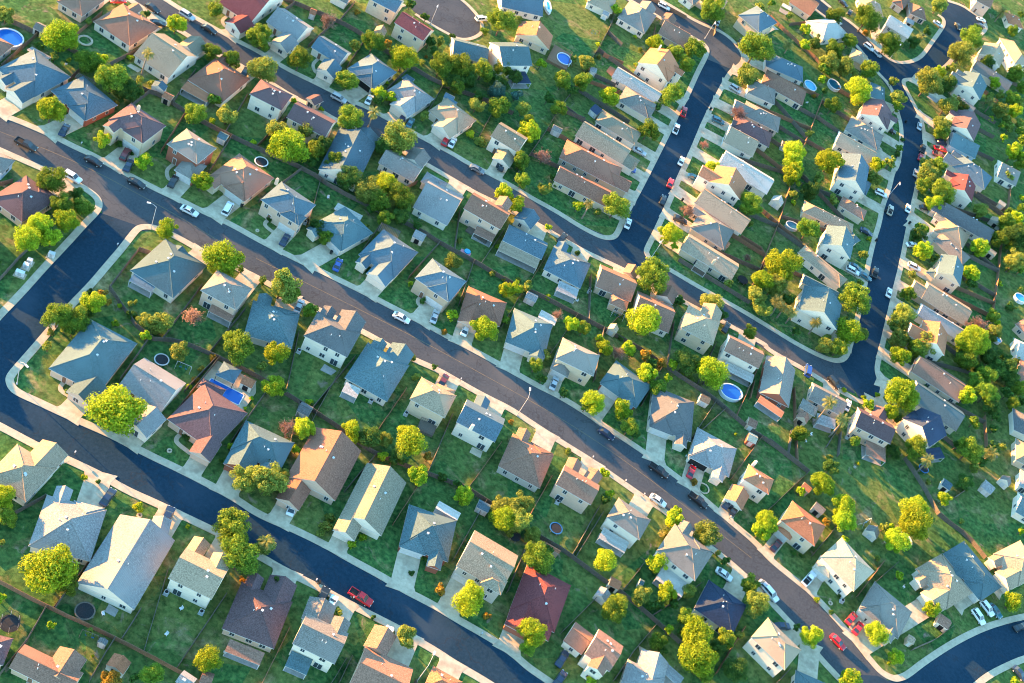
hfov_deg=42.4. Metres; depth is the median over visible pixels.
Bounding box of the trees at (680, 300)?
[0,0,1023,682]
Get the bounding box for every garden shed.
[32,22,45,37]
[97,637,107,648]
[105,653,130,677]
[151,80,167,93]
[161,91,174,105]
[199,672,214,682]
[216,131,229,145]
[239,375,255,392]
[295,402,312,418]
[308,8,316,19]
[374,24,386,37]
[411,229,425,245]
[442,92,454,100]
[474,499,490,516]
[523,291,537,306]
[546,543,560,557]
[550,125,562,137]
[588,67,596,76]
[588,104,602,118]
[593,586,610,605]
[600,10,608,19]
[605,323,618,336]
[606,576,621,592]
[636,578,644,587]
[696,393,710,407]
[744,417,757,430]
[744,432,757,447]
[769,195,783,210]
[779,141,786,151]
[793,411,808,425]
[801,482,811,495]
[809,501,825,517]
[862,525,879,541]
[903,17,914,26]
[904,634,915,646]
[933,613,951,631]
[938,478,952,492]
[978,479,994,496]
[984,249,996,259]
[987,216,998,229]
[996,200,1005,209]
[996,475,1010,489]
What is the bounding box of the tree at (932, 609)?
[921,600,942,617]
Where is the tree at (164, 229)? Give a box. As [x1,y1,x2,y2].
[156,217,178,238]
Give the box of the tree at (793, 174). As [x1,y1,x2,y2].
[782,162,802,186]
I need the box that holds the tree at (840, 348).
[830,338,847,355]
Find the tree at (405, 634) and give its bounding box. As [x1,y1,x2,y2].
[397,624,416,648]
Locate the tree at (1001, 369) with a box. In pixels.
[987,359,1010,377]
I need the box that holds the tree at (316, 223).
[309,218,323,235]
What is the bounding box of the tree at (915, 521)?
[898,502,932,540]
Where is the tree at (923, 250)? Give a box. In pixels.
[912,241,933,260]
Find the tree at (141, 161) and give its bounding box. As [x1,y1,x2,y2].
[134,152,153,170]
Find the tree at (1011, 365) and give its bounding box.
[998,358,1020,381]
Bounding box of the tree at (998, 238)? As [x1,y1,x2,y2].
[990,230,1009,247]
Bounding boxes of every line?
[2,132,216,239]
[256,258,749,556]
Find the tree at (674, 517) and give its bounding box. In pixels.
[665,508,684,527]
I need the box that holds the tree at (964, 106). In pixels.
[957,97,969,109]
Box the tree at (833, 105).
[824,97,842,113]
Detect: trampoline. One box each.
[0,610,20,633]
[74,601,95,619]
[154,353,168,365]
[254,156,267,167]
[510,532,520,541]
[550,522,562,534]
[738,275,747,284]
[918,464,928,472]
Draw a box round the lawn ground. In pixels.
[0,0,1023,682]
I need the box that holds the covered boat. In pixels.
[544,0,551,14]
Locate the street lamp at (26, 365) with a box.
[16,362,28,384]
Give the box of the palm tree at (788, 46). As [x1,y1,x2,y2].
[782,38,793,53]
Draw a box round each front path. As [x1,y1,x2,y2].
[58,382,67,396]
[165,163,174,180]
[174,434,190,454]
[221,15,227,26]
[263,219,273,232]
[311,58,318,73]
[416,297,419,305]
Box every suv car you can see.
[65,168,82,183]
[119,147,131,161]
[179,8,195,21]
[330,91,346,103]
[399,115,405,123]
[440,137,448,146]
[475,15,487,22]
[658,1,669,10]
[673,214,686,224]
[711,115,724,124]
[729,83,741,93]
[762,584,779,602]
[827,375,840,389]
[846,265,859,275]
[863,42,873,51]
[875,188,886,197]
[889,127,895,134]
[908,261,920,271]
[936,138,946,145]
[971,608,985,625]
[979,599,994,616]
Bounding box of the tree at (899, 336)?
[888,327,909,347]
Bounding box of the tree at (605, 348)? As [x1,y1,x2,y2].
[596,339,612,355]
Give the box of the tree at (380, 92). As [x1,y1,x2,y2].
[371,86,386,101]
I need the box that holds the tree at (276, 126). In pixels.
[266,119,288,135]
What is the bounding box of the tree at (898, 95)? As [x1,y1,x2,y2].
[890,89,907,105]
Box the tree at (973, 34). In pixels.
[960,25,982,48]
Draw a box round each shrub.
[33,41,44,49]
[80,474,87,479]
[111,320,119,325]
[116,140,122,146]
[126,55,133,59]
[126,310,137,319]
[132,502,144,512]
[147,80,154,86]
[182,434,189,440]
[191,376,199,383]
[197,365,204,371]
[209,117,215,124]
[209,354,217,361]
[219,457,225,463]
[239,575,245,581]
[305,399,313,404]
[316,528,325,535]
[318,520,332,530]
[324,513,335,521]
[334,606,342,615]
[347,541,356,548]
[358,534,366,541]
[411,373,420,380]
[420,297,425,303]
[437,472,447,481]
[441,329,446,334]
[466,130,474,138]
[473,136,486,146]
[483,612,491,619]
[489,270,495,276]
[545,224,552,229]
[565,448,570,454]
[593,208,601,214]
[690,478,697,485]
[814,597,819,602]
[822,334,831,341]
[862,29,868,35]
[1005,301,1017,311]
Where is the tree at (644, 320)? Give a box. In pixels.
[625,304,661,336]
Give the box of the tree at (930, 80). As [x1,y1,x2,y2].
[915,65,943,96]
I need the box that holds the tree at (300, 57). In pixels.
[286,45,312,70]
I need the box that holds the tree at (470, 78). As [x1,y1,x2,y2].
[461,69,477,84]
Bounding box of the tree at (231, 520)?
[211,506,251,543]
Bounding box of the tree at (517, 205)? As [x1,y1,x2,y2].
[508,193,524,211]
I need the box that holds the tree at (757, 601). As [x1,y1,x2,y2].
[744,590,770,618]
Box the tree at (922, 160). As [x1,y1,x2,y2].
[919,157,933,165]
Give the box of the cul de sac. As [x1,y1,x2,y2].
[410,0,479,37]
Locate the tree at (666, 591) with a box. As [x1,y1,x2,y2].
[657,580,677,601]
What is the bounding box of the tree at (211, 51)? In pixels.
[201,42,221,60]
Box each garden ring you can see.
[78,35,92,45]
[698,482,708,493]
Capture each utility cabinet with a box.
[12,268,26,279]
[20,261,30,271]
[26,257,34,266]
[45,250,55,258]
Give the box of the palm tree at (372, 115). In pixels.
[367,105,381,126]
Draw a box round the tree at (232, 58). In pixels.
[222,50,240,67]
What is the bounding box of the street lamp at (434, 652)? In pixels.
[417,651,435,681]
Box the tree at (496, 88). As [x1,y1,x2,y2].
[487,80,505,98]
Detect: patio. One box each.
[105,604,117,616]
[127,64,141,71]
[320,364,335,374]
[470,447,482,457]
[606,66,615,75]
[927,94,938,102]
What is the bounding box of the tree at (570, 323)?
[563,315,579,330]
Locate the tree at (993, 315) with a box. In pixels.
[986,307,1000,322]
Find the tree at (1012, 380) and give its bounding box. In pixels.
[1001,372,1020,388]
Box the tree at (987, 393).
[974,381,1000,403]
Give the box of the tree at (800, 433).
[789,425,810,441]
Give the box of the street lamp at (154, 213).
[147,201,156,228]
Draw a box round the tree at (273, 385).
[260,375,284,396]
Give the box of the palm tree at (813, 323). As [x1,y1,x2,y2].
[808,317,821,334]
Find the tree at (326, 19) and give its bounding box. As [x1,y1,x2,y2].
[319,11,336,29]
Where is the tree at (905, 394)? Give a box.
[884,376,920,412]
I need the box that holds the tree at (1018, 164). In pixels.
[1013,156,1023,169]
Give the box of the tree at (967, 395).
[958,385,977,403]
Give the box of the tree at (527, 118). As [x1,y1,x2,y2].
[519,114,538,126]
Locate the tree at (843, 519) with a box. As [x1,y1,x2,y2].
[832,507,856,531]
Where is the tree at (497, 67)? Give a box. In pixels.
[493,59,511,75]
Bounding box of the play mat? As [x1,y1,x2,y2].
[461,249,470,255]
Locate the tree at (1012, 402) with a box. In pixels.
[1005,395,1020,410]
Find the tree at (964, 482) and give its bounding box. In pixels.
[956,473,974,490]
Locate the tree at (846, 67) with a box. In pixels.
[836,56,858,77]
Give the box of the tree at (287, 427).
[278,417,295,438]
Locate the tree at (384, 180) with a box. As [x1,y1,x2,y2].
[371,171,397,191]
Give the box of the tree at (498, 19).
[486,7,518,35]
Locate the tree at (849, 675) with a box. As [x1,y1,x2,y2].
[838,668,863,682]
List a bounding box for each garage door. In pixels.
[69,109,83,125]
[122,139,139,155]
[176,172,190,184]
[224,190,240,205]
[277,222,294,236]
[326,242,338,254]
[358,79,370,92]
[399,548,421,558]
[425,296,442,310]
[452,573,466,584]
[505,343,524,354]
[549,370,564,380]
[599,386,617,400]
[649,428,668,438]
[687,458,707,471]
[774,531,786,542]
[813,569,825,581]
[858,611,873,623]
[966,585,977,602]
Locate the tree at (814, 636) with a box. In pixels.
[800,625,824,648]
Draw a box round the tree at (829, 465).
[823,458,839,474]
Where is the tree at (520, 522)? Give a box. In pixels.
[507,504,532,532]
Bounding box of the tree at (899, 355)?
[889,346,911,366]
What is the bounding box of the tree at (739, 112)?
[728,104,747,118]
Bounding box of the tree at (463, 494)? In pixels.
[453,485,474,506]
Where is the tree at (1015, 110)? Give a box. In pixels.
[1006,103,1023,117]
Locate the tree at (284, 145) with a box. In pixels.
[265,126,311,163]
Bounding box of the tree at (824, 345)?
[815,336,833,352]
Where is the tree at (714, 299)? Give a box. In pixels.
[699,293,724,309]
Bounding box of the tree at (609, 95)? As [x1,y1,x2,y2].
[598,87,619,105]
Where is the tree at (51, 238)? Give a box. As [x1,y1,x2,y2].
[40,228,62,246]
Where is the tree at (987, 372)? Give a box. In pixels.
[977,365,998,383]
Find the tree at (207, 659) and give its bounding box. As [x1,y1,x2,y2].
[192,643,223,672]
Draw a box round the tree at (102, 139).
[93,130,112,148]
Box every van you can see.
[221,201,233,215]
[803,363,811,377]
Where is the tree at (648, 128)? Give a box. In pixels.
[636,118,660,140]
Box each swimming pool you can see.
[0,28,23,49]
[557,52,571,66]
[718,383,742,401]
[784,221,796,231]
[803,80,816,91]
[827,78,840,91]
[993,337,1002,344]
[1013,293,1023,304]
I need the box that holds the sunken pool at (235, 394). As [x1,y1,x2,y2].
[196,361,255,409]
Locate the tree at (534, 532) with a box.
[524,526,540,542]
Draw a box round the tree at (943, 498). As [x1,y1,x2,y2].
[937,491,952,505]
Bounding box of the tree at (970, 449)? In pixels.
[955,436,984,464]
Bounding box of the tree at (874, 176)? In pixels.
[867,168,882,185]
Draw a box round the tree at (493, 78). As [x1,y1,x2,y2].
[484,70,497,83]
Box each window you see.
[131,428,138,437]
[172,588,181,596]
[202,301,210,309]
[312,662,322,669]
[329,358,337,365]
[427,418,435,424]
[476,442,485,450]
[554,494,563,501]
[567,190,575,196]
[576,138,582,144]
[598,290,606,296]
[718,275,725,281]
[745,184,751,190]
[792,542,801,550]
[817,273,824,280]
[820,253,827,259]
[834,188,841,194]
[1017,487,1023,493]
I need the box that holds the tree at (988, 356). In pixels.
[979,346,1002,364]
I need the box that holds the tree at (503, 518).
[488,505,514,530]
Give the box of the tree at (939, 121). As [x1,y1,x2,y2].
[932,116,951,134]
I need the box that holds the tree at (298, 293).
[287,286,301,298]
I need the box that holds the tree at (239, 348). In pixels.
[223,329,254,366]
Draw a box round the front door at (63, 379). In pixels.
[61,376,66,383]
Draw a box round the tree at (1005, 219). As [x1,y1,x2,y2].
[996,212,1015,230]
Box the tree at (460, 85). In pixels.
[451,79,464,94]
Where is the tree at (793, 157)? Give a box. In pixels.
[782,151,803,170]
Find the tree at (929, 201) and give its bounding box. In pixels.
[924,195,943,210]
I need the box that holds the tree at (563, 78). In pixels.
[553,70,570,89]
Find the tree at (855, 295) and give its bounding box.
[838,281,871,314]
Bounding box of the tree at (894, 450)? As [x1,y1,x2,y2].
[886,442,901,459]
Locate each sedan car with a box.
[58,123,70,136]
[83,155,103,167]
[99,487,116,506]
[110,0,126,4]
[122,158,133,172]
[127,177,146,189]
[144,2,160,13]
[150,19,166,27]
[167,174,178,188]
[180,204,198,217]
[201,23,217,34]
[241,66,247,76]
[279,233,290,246]
[286,507,294,516]
[293,298,304,313]
[328,594,338,605]
[332,258,342,271]
[364,94,373,104]
[392,311,410,323]
[405,117,414,128]
[429,309,439,323]
[438,373,449,385]
[447,137,456,147]
[460,326,468,336]
[469,164,484,174]
[497,165,503,171]
[549,376,558,390]
[552,669,567,682]
[554,649,569,668]
[556,233,567,241]
[597,426,614,440]
[623,218,631,229]
[632,146,646,155]
[649,493,666,507]
[659,194,666,205]
[666,178,673,188]
[677,156,684,165]
[686,464,695,478]
[688,173,696,179]
[715,567,732,581]
[721,322,730,333]
[721,501,729,509]
[728,507,737,516]
[759,579,767,587]
[769,538,782,552]
[774,622,790,630]
[829,633,846,650]
[838,0,847,6]
[845,399,851,411]
[845,611,857,625]
[848,262,861,270]
[851,621,863,635]
[859,226,871,236]
[859,271,871,281]
[872,49,881,57]
[885,287,891,297]
[904,203,910,212]
[906,242,916,247]
[912,168,918,177]
[916,122,921,130]
[919,204,928,210]
[933,20,942,27]
[954,22,960,30]
[976,16,985,22]
[989,603,1002,619]
[1012,623,1023,632]
[1012,665,1023,681]
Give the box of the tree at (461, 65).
[447,52,476,77]
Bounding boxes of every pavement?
[0,147,102,319]
[0,422,493,682]
[5,224,667,682]
[8,116,1023,681]
[126,0,987,403]
[163,0,709,239]
[415,0,483,40]
[644,0,903,362]
[689,532,839,681]
[820,0,945,63]
[974,655,1023,682]
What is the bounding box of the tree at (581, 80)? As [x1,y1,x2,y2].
[572,72,593,91]
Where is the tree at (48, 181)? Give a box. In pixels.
[36,166,67,192]
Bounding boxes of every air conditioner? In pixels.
[162,589,168,596]
[198,609,204,615]
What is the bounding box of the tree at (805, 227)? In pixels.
[796,217,822,239]
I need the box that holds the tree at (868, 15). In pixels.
[854,2,881,33]
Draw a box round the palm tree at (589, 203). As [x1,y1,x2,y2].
[581,198,593,218]
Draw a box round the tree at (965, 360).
[953,351,978,370]
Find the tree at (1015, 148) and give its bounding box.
[1005,141,1023,161]
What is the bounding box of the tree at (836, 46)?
[826,38,844,59]
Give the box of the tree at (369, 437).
[358,426,381,447]
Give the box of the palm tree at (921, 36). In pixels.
[916,31,925,42]
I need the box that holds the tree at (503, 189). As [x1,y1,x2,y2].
[494,182,512,197]
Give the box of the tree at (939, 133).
[933,124,950,139]
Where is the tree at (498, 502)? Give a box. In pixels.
[490,494,509,511]
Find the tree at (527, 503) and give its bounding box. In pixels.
[507,490,534,512]
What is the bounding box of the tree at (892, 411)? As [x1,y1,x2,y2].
[884,404,899,419]
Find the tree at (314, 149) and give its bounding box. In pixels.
[303,140,324,158]
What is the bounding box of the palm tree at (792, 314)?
[785,307,797,323]
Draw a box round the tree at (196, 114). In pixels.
[184,103,207,124]
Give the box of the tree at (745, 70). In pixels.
[737,62,758,84]
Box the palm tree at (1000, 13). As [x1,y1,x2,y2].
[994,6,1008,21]
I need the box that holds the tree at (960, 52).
[947,40,975,66]
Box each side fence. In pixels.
[0,32,37,66]
[0,178,12,185]
[14,494,45,513]
[53,548,98,606]
[69,68,81,81]
[77,10,102,33]
[105,47,139,65]
[119,334,150,381]
[132,89,149,104]
[144,568,168,649]
[160,113,185,152]
[163,283,202,336]
[173,68,195,100]
[176,356,219,409]
[176,592,226,667]
[208,135,231,173]
[210,307,245,350]
[226,93,247,130]
[231,392,265,441]
[257,116,286,145]
[258,166,302,202]
[262,627,289,682]
[285,1,294,9]
[286,330,299,389]
[307,18,336,47]
[307,179,320,227]
[313,355,355,407]
[344,452,377,492]
[346,42,362,68]
[363,224,380,248]
[379,387,406,428]
[386,68,408,89]
[387,180,417,196]
[392,487,416,525]
[407,242,439,279]
[428,413,452,470]
[451,500,486,561]
[454,209,460,247]
[458,259,474,305]
[469,441,501,486]
[481,230,503,262]
[506,541,527,592]
[530,152,559,168]
[531,475,552,512]
[547,127,596,154]
[560,586,607,633]
[566,106,599,129]
[573,506,599,553]
[575,85,629,122]
[587,274,591,318]
[590,80,620,93]
[592,327,604,382]
[597,48,647,83]
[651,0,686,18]
[653,582,701,615]
[666,321,674,364]
[697,342,716,383]
[702,407,726,429]
[712,247,759,270]
[715,626,745,673]
[730,437,761,479]
[731,233,765,256]
[736,369,757,414]
[737,156,786,174]
[737,207,777,226]
[742,193,773,217]
[756,104,810,129]
[756,148,784,169]
[766,258,802,278]
[768,472,807,509]
[770,138,780,146]
[775,99,807,138]
[776,227,829,263]
[781,215,825,231]
[789,19,817,25]
[790,81,819,96]
[792,386,798,459]
[794,182,853,202]
[801,173,844,218]
[806,139,833,154]
[812,526,836,554]
[815,115,847,135]
[821,100,849,121]
[838,87,862,104]
[855,560,884,597]
[930,360,970,373]
[937,394,985,423]
[940,289,987,315]
[942,436,960,452]
[946,344,955,355]
[956,207,989,221]
[962,275,995,296]
[965,242,998,272]
[965,252,999,271]
[973,109,996,123]
[974,192,1003,215]
[977,151,994,160]
[978,128,994,138]
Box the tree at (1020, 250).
[1017,246,1023,256]
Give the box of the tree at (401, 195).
[385,181,414,210]
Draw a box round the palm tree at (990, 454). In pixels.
[982,445,1000,461]
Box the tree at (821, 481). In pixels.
[810,471,834,496]
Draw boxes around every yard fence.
[0,250,27,279]
[0,605,46,675]
[89,636,115,682]
[110,247,139,285]
[121,607,141,638]
[138,247,150,253]
[184,356,216,392]
[312,370,339,420]
[340,1,354,19]
[565,110,585,117]
[576,511,603,556]
[587,70,615,86]
[602,53,623,63]
[607,30,622,45]
[613,620,659,680]
[691,400,716,438]
[748,381,754,400]
[768,215,802,243]
[770,14,818,62]
[779,125,805,143]
[787,428,792,452]
[798,107,815,117]
[837,431,841,456]
[910,625,953,650]
[956,286,994,304]
[977,192,1006,211]
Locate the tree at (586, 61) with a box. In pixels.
[579,55,595,69]
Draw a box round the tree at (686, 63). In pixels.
[679,54,694,71]
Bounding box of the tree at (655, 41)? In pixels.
[645,34,663,48]
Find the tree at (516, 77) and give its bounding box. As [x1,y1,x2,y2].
[508,69,522,83]
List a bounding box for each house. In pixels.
[0,38,13,61]
[0,47,70,108]
[0,153,15,179]
[0,175,53,227]
[0,439,67,505]
[0,635,13,667]
[9,644,86,682]
[28,485,106,564]
[48,319,136,410]
[51,73,117,126]
[57,0,104,22]
[78,514,174,613]
[93,3,158,51]
[103,102,165,155]
[119,358,185,442]
[128,238,205,302]
[134,33,206,83]
[165,128,216,185]
[167,378,247,465]
[167,536,228,608]
[175,670,196,682]
[180,55,249,107]
[199,269,251,327]
[207,153,273,205]
[219,0,282,38]
[222,573,296,669]
[223,420,294,475]
[244,293,299,348]
[247,79,292,120]
[258,177,315,237]
[266,7,313,58]
[276,427,360,513]
[283,596,350,678]
[286,94,336,143]
[300,305,365,367]
[306,203,372,255]
[311,36,350,83]
[318,126,378,191]
[330,0,350,8]
[332,463,405,542]
[339,337,413,405]
[347,53,396,93]
[350,624,412,682]
[355,223,417,290]
[365,0,403,24]
[377,147,430,185]
[386,74,433,122]
[391,12,433,52]
[398,501,460,573]
[405,377,456,427]
[411,258,466,312]
[412,172,463,229]
[425,665,461,682]
[428,97,476,140]
[449,37,488,64]
[451,395,504,451]
[451,531,517,603]
[456,286,506,333]
[459,192,512,246]
[486,122,527,172]
[488,42,532,88]
[495,207,547,273]
[496,427,553,492]
[497,0,543,20]
[503,308,557,361]
[503,565,570,641]
[514,21,552,54]
[542,241,590,303]
[548,337,599,385]
[549,457,602,513]
[552,165,610,209]
[558,139,631,196]
[561,622,622,679]
[574,121,639,175]
[585,0,615,18]
[593,264,638,314]
[595,109,640,148]
[595,497,650,556]
[598,360,650,409]
[611,67,661,102]
[616,0,656,38]
[616,86,656,122]
[619,649,683,682]
[631,285,677,336]
[634,45,684,90]
[646,391,693,451]
[652,520,712,599]
[658,12,690,47]
[674,303,721,354]
[678,0,699,8]
[678,234,738,282]
[686,427,736,485]
[688,206,734,250]
[691,580,745,633]
[692,165,746,206]
[692,188,750,235]
[717,334,764,386]
[719,150,773,197]
[721,125,759,158]
[722,460,773,511]
[730,99,780,136]
[731,117,772,151]
[733,6,776,35]
[742,618,801,676]
[745,80,775,108]
[754,356,794,421]
[761,69,806,109]
[763,55,802,84]
[773,500,825,553]
[779,0,818,20]
[791,274,841,336]
[791,670,824,682]
[797,245,847,289]
[797,382,847,433]
[800,200,853,233]
[805,19,845,44]
[812,537,874,597]
[816,225,860,268]
[830,153,871,202]
[832,131,885,169]
[837,196,866,223]
[843,116,882,151]
[846,405,895,465]
[849,48,867,70]
[855,0,883,19]
[856,98,897,133]
[856,581,911,645]
[869,82,884,100]
[880,15,912,41]
[890,0,910,13]
[895,407,946,462]
[905,2,925,24]
[905,320,947,360]
[907,355,965,403]
[909,553,971,613]
[911,279,971,326]
[911,380,964,434]
[914,303,964,345]
[923,254,963,293]
[928,202,994,241]
[930,213,969,248]
[930,234,970,264]
[941,169,975,208]
[943,150,992,191]
[943,541,1001,603]
[944,109,980,141]
[946,131,979,160]
[948,69,986,105]
[956,96,975,111]
[970,0,993,16]
[970,60,1012,92]
[972,37,1023,72]
[984,540,1023,592]
[994,160,1020,188]
[1002,12,1022,31]
[1008,408,1023,440]
[1010,338,1023,363]
[1011,438,1023,470]
[1011,492,1023,523]
[1012,319,1023,340]
[1015,469,1023,494]
[1017,359,1023,381]
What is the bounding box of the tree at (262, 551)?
[254,535,276,555]
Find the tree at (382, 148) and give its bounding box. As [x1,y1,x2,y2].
[374,136,392,153]
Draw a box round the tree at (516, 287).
[511,279,523,295]
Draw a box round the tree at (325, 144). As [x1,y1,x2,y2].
[311,135,331,155]
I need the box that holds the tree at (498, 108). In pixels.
[488,96,510,118]
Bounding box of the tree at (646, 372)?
[636,362,658,382]
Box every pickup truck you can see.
[14,136,37,151]
[163,505,175,518]
[317,586,330,598]
[348,586,373,606]
[648,461,668,478]
[672,123,679,134]
[680,106,687,117]
[687,490,707,508]
[801,570,816,586]
[870,266,878,279]
[886,204,893,215]
[919,144,925,153]
[932,150,944,157]
[933,145,947,152]
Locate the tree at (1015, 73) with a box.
[1006,64,1023,81]
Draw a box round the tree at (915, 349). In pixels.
[906,339,925,357]
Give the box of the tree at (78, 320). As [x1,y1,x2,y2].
[64,305,91,334]
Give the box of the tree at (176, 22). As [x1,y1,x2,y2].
[166,14,187,33]
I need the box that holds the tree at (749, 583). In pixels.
[740,572,760,593]
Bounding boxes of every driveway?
[0,97,32,121]
[36,114,82,143]
[50,178,85,198]
[52,399,86,425]
[77,467,116,507]
[98,146,138,173]
[111,431,143,454]
[147,11,167,31]
[152,501,188,536]
[157,180,189,202]
[176,458,206,482]
[188,243,207,263]
[200,195,239,224]
[204,531,227,567]
[209,470,240,501]
[219,29,237,43]
[235,267,259,299]
[236,63,254,84]
[259,228,292,254]
[260,49,283,64]
[263,504,294,531]
[271,562,302,582]
[275,296,302,310]
[276,86,297,106]
[294,244,336,273]
[310,77,330,90]
[319,110,337,124]
[322,536,348,558]
[330,591,360,623]
[337,85,368,105]
[354,280,388,301]
[381,111,398,123]
[386,552,419,595]
[387,624,423,666]
[407,302,439,330]
[421,132,442,150]
[432,577,464,623]
[435,368,463,389]
[436,651,467,679]
[446,176,470,195]
[448,321,474,350]
[484,393,508,416]
[485,165,504,182]
[492,629,523,659]
[496,348,522,375]
[528,222,549,239]
[531,424,559,451]
[539,374,562,397]
[571,243,592,260]
[578,452,605,475]
[580,390,614,425]
[601,206,626,224]
[612,263,624,273]
[619,189,638,205]
[629,167,649,185]
[629,488,657,516]
[631,142,660,164]
[641,432,666,466]
[647,116,672,137]
[650,225,681,253]
[650,285,656,297]
[655,101,679,122]
[659,205,692,232]
[666,85,688,106]
[668,183,695,207]
[676,168,694,186]
[677,462,703,494]
[687,144,718,163]
[690,531,712,549]
[695,1,701,8]
[697,124,722,146]
[703,110,730,131]
[711,96,731,113]
[714,503,733,524]
[721,77,745,97]
[723,564,748,601]
[730,64,760,82]
[738,328,758,346]
[741,54,762,70]
[757,534,783,562]
[773,351,793,363]
[781,617,801,645]
[797,636,822,678]
[799,577,822,596]
[822,379,841,395]
[831,330,852,352]
[841,261,869,284]
[842,616,868,641]
[849,599,929,659]
[857,195,884,216]
[864,392,873,412]
[871,25,888,55]
[873,395,901,427]
[874,371,889,389]
[876,149,900,170]
[876,344,910,375]
[878,168,894,183]
[882,133,903,151]
[882,323,893,338]
[885,101,898,115]
[888,294,916,319]
[892,277,908,291]
[899,254,926,280]
[903,218,933,244]
[906,211,933,234]
[909,74,945,99]
[911,195,927,214]
[915,109,934,128]
[922,129,945,147]
[925,144,937,158]
[954,596,973,614]
[994,589,1003,599]
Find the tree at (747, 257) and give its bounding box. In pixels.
[743,253,750,260]
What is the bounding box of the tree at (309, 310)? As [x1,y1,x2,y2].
[302,303,318,316]
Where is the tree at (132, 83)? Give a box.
[124,78,144,100]
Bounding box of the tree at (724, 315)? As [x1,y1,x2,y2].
[720,308,728,320]
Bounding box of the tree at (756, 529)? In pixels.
[751,522,771,540]
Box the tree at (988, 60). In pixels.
[980,54,995,68]
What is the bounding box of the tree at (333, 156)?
[323,151,342,163]
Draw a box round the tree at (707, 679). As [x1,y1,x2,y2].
[700,670,714,682]
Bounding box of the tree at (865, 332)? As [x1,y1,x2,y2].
[858,327,868,340]
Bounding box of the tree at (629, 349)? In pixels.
[621,340,635,355]
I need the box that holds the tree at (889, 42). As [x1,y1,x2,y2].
[875,31,903,55]
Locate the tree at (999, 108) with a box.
[991,101,1008,118]
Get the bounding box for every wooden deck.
[418,417,437,436]
[465,226,487,243]
[546,42,572,69]
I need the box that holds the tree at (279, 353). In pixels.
[263,340,290,364]
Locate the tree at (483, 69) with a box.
[472,57,492,82]
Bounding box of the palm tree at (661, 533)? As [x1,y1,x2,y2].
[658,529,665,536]
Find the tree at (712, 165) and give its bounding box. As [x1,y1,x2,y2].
[705,160,719,170]
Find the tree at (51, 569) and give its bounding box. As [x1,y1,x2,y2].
[18,543,79,594]
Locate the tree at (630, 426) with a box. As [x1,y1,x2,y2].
[620,417,638,435]
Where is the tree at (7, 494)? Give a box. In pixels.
[0,484,15,508]
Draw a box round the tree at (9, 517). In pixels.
[0,508,17,528]
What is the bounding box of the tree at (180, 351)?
[169,340,189,361]
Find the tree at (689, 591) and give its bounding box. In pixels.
[682,584,696,598]
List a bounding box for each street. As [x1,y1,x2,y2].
[0,118,886,679]
[0,213,135,391]
[0,373,544,682]
[135,0,854,392]
[608,59,729,266]
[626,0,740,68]
[815,0,986,79]
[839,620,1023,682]
[840,77,922,398]
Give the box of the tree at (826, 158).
[814,148,845,174]
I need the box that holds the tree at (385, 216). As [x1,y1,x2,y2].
[377,210,395,224]
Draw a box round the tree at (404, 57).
[390,45,419,71]
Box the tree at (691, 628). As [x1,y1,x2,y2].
[680,613,713,648]
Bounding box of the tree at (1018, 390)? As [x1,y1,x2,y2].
[1010,380,1023,396]
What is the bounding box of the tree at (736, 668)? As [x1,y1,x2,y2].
[722,658,748,682]
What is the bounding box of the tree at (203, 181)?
[190,171,213,191]
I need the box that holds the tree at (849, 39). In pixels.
[842,33,857,47]
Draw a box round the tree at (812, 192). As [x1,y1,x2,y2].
[800,182,820,200]
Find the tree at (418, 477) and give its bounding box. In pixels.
[407,464,427,486]
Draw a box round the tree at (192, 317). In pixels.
[182,307,203,325]
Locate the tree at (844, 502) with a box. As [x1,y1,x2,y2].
[831,494,855,516]
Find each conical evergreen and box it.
[47,327,54,336]
[237,264,243,272]
[258,275,266,285]
[715,550,720,556]
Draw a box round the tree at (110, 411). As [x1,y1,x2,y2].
[82,383,147,437]
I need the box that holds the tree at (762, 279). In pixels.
[751,269,774,290]
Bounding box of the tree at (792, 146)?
[783,140,806,160]
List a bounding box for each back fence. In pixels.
[0,580,198,682]
[11,20,809,472]
[109,285,681,643]
[283,0,513,114]
[513,15,614,179]
[678,258,750,303]
[741,235,766,269]
[752,97,823,284]
[770,439,808,468]
[903,456,986,558]
[982,415,987,447]
[990,187,1010,322]
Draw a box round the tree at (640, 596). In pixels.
[631,585,652,606]
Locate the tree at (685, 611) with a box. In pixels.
[677,607,694,623]
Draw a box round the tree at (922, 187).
[915,176,931,193]
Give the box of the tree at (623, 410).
[614,397,632,421]
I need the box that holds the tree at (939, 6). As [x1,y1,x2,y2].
[931,0,948,13]
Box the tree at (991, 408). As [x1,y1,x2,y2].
[982,399,1000,415]
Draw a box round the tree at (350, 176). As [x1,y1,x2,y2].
[335,165,362,191]
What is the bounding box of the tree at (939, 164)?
[932,156,948,175]
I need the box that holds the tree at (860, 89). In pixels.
[844,76,873,105]
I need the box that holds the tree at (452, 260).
[443,252,463,269]
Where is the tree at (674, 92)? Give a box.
[659,82,683,105]

